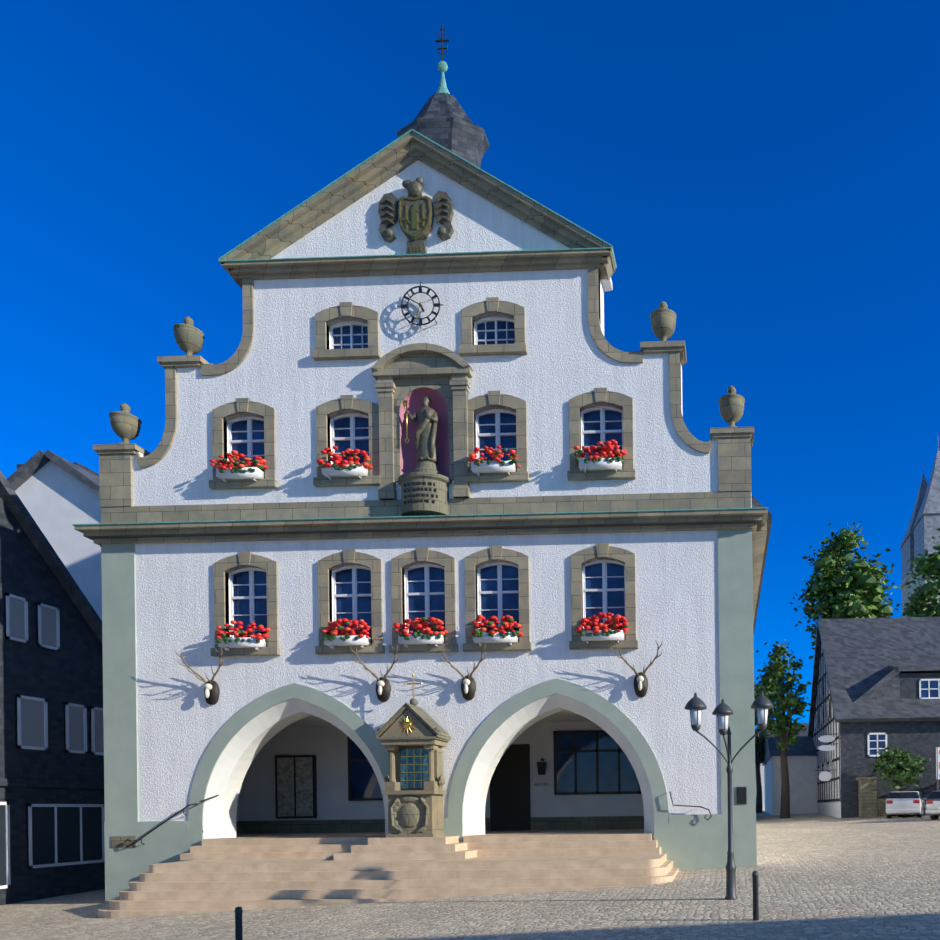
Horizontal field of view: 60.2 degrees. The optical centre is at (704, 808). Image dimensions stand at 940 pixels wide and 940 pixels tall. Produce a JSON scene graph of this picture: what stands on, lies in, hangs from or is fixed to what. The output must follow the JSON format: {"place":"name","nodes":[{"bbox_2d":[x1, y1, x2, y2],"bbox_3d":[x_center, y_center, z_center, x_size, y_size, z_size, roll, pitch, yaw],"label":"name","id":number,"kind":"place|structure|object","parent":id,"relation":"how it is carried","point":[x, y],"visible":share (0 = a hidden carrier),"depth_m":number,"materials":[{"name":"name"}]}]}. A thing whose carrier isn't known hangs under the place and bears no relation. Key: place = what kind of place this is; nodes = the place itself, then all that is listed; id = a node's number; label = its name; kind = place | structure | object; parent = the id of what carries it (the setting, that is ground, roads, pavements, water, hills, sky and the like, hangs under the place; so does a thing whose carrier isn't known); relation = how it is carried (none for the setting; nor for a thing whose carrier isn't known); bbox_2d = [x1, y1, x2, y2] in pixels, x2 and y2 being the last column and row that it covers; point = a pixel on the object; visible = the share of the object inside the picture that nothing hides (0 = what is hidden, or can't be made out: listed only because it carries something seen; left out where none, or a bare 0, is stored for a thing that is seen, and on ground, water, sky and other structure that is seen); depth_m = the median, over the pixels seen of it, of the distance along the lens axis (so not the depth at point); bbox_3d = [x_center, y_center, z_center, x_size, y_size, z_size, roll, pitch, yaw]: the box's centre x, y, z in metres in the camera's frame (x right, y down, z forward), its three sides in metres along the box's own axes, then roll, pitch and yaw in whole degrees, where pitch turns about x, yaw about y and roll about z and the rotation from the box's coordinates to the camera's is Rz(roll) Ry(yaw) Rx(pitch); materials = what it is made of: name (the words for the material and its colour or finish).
{"place":"outdoors","nodes":[
{"label":"outdoors","id":0,"kind":"place"},
{"bbox_2d":[101,529,756,902],"bbox_3d":[-7.333,-1.783,20.019,17.280,10.680,0.346,-1,0,2],"label":"facade trim","id":1,"kind":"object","parent":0,"point":[693,842],"visible":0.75,"depth_m":19.83,"materials":[{"name":"paint"}]},
{"bbox_2d":[132,160,751,839],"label":"building facade","id":2,"kind":"structure","parent":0,"point":[548,376],"depth_m":19.91,"materials":[{"name":"white paint"}]},
{"bbox_2d":[209,297,637,656],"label":"window surrounds","id":3,"kind":"object","parent":2,"relation":"attached to","point":[323,352],"visible":0.92,"depth_m":19.81,"materials":[{"name":"beige stone"}]},
{"bbox_2d":[228,318,625,646],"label":"window frames","id":4,"kind":"structure","parent":2,"relation":"in","point":[603,588],"depth_m":20.12,"materials":[{"name":"white wood"}]},
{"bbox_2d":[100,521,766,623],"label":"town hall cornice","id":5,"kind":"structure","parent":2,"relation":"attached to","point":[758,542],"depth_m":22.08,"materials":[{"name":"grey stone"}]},
{"bbox_2d":[0,811,939,939],"bbox_3d":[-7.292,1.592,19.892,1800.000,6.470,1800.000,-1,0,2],"label":"ground","id":6,"kind":"structure","parent":0,"point":[823,877],"depth_m":14.48,"materials":[{"name":"grey stone"}]},
{"bbox_2d":[0,470,104,904],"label":"slate house","id":7,"kind":"structure","parent":6,"relation":"on","point":[52,812],"depth_m":22.76,"materials":[{"name":"black stone"}]},
{"bbox_2d":[7,450,101,619],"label":"white house","id":8,"kind":"structure","parent":6,"relation":"on","point":[58,496],"depth_m":29.89,"materials":[{"name":"paint"}]},
{"bbox_2d":[234,907,242,939],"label":"bollard","id":9,"kind":"object","parent":6,"relation":"on","point":[238,911],"visible":1,"depth_m":10.84,"materials":[{"name":"grey metal"}]},
{"bbox_2d":[98,833,678,917],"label":"entrance steps","id":10,"kind":"structure","parent":6,"relation":"on","point":[224,875],"depth_m":17.43,"materials":[{"name":"stone"}]},
{"bbox_2d":[334,674,479,860],"bbox_3d":[-7.438,-0.441,19.210,3.240,6.000,1.590,-1,0,2],"label":"wayside shrine","id":11,"kind":"object","parent":10,"relation":"on","point":[413,737],"visible":0.94,"depth_m":19.03,"materials":[{"name":"stone"}]},
{"bbox_2d":[72,129,767,545],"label":"facade trim","id":12,"kind":"structure","parent":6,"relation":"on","point":[246,265],"depth_m":19.70,"materials":[{"name":"beige stone"}]},
{"bbox_2d":[371,343,472,515],"bbox_3d":[-7.362,-9.853,19.890,2.600,4.420,1.050,-1,0,2],"label":"statue niche","id":13,"kind":"object","parent":12,"relation":"attached to","point":[402,373],"visible":0.96,"depth_m":19.78,"materials":[{"name":"stone"}]},
{"bbox_2d":[403,396,437,464],"bbox_3d":[-7.437,-9.988,19.942,0.871,1.772,0.500,-1,0,2],"label":"st peter statue","id":14,"kind":"object","parent":13,"relation":"in","point":[425,416],"visible":0.98,"depth_m":19.82,"materials":[{"name":"grey stone"}]},
{"bbox_2d":[109,301,744,443],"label":"stone urns","id":15,"kind":"object","parent":12,"relation":"attached to","point":[124,422],"visible":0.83,"depth_m":20.01,"materials":[{"name":"stone"}]},
{"bbox_2d":[111,787,746,847],"bbox_3d":[-7.333,0.190,19.992,16.850,1.495,1.208,-1,0,2],"label":"handrail","id":16,"kind":"object","parent":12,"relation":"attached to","point":[122,841],"visible":0.88,"depth_m":19.92,"materials":[{"name":"grey metal"}]},
{"bbox_2d":[217,710,652,839],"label":"town hall walls","id":17,"kind":"structure","parent":6,"relation":"on","point":[339,814],"depth_m":24.57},
{"bbox_2d":[378,177,453,253],"bbox_3d":[-7.569,-15.481,19.773,1.960,1.980,0.280,-1,0,2],"label":"coat of arms","id":18,"kind":"object","parent":17,"relation":"attached to","point":[413,212],"visible":1,"depth_m":19.74,"materials":[{"name":"dark sandstone"},{"name":"gold"}]},
{"bbox_2d":[174,639,662,704],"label":"mounted deer antlers","id":19,"kind":"object","parent":17,"relation":"attached to","point":[382,688],"visible":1,"depth_m":19.67,"materials":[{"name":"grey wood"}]},
{"bbox_2d":[210,439,628,650],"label":"flower boxes","id":20,"kind":"object","parent":17,"relation":"attached to","point":[231,469],"visible":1,"depth_m":19.57,"materials":[{"name":"white paint"}]},
{"bbox_2d":[397,282,442,328],"bbox_3d":[-7.398,-13.073,19.769,1.260,1.260,0.260,-1,0,2],"label":"clock","id":21,"kind":"object","parent":17,"relation":"attached to","point":[402,306],"visible":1,"depth_m":19.68,"materials":[{"name":"grey metal"}]},
{"bbox_2d":[396,25,489,167],"bbox_3d":[-7.505,-18.617,21.741,2.513,7.750,1.256,-1,0,2],"label":"turret","id":22,"kind":"object","parent":17,"relation":"on","point":[443,119],"visible":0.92,"depth_m":21.37,"materials":[{"name":"stone"}]},
{"bbox_2d":[275,730,641,830],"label":"arcade fittings","id":23,"kind":"object","parent":17,"relation":"on","point":[588,762],"visible":0.65,"depth_m":24.40,"materials":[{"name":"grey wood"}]},
{"bbox_2d":[684,691,773,899],"bbox_3d":[0.467,-0.205,14.176,1.625,3.822,1.271,-1,0,2],"label":"street lamp","id":24,"kind":"object","parent":6,"relation":"on","point":[762,704],"visible":0.96,"depth_m":13.90,"materials":[{"name":"grey metal"}]},
{"bbox_2d":[752,871,758,920],"bbox_3d":[0.773,1.347,11.561,0.104,0.784,0.103,-1,0,2],"label":"bollard","id":25,"kind":"object","parent":6,"relation":"on","point":[755,874],"visible":0.88,"depth_m":11.52,"materials":[{"name":"grey metal"}]},
{"bbox_2d":[754,676,780,812],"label":"column tree","id":26,"kind":"object","parent":6,"relation":"on","point":[758,786],"depth_m":63.38,"materials":[{"name":"green plant"}]},
{"bbox_2d":[754,639,813,817],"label":"column tree","id":27,"kind":"object","parent":6,"relation":"on","point":[776,669],"depth_m":49.25,"materials":[{"name":"green plant"}]},
{"bbox_2d":[755,730,915,817],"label":"garden walls","id":28,"kind":"structure","parent":6,"relation":"on","point":[871,804],"depth_m":43.44,"materials":[{"name":"light plaster"},{"name":"sandstone"}]},
{"bbox_2d":[789,521,910,666],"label":"tree","id":29,"kind":"object","parent":6,"relation":"on","point":[857,580],"depth_m":62.44,"materials":[{"name":"green plant"}]},
{"bbox_2d":[762,617,939,817],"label":"half timbered house","id":30,"kind":"structure","parent":6,"relation":"on","point":[876,683],"depth_m":46.99,"materials":[{"name":"black stone"}]},
{"bbox_2d":[815,734,939,789],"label":"wall signs","id":31,"kind":"object","parent":30,"relation":"attached to","point":[824,775],"visible":0.94,"depth_m":45.06,"materials":[{"name":"grey"}]},
{"bbox_2d":[868,744,930,816],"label":"bush","id":32,"kind":"object","parent":6,"relation":"on","point":[909,775],"depth_m":41.94,"materials":[{"name":"green plant"}]},
{"bbox_2d":[886,791,926,817],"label":"white car","id":33,"kind":"object","parent":6,"relation":"on","point":[904,802],"visible":0.9,"depth_m":40.16,"materials":[{"name":"white metal"}]},
{"bbox_2d":[890,528,939,616],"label":"tree","id":34,"kind":"object","parent":6,"relation":"on","point":[929,567],"visible":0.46,"depth_m":73.45,"materials":[{"name":"green plant"}]},
{"bbox_2d":[899,443,939,616],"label":"church tower","id":35,"kind":"structure","parent":6,"relation":"on","point":[923,526],"depth_m":101.47,"materials":[{"name":"stone"}]},
{"bbox_2d":[926,790,939,819],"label":"silver car","id":36,"kind":"object","parent":6,"relation":"on","point":[933,806],"visible":0.96,"depth_m":36.39,"materials":[{"name":"grey metal"}]},
{"bbox_2d":[0,0,939,728],"label":"sky","id":37,"kind":"structure","parent":0,"point":[765,172],"materials":[{"name":"blue"}]},
{"bbox_2d":[752,496,771,633],"bbox_3d":[-6.931,-12.214,39.109,18.360,9.370,37.550,-1,0,2],"label":"roof eave","id":38,"kind":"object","parent":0,"point":[756,503],"depth_m":22.07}
]}

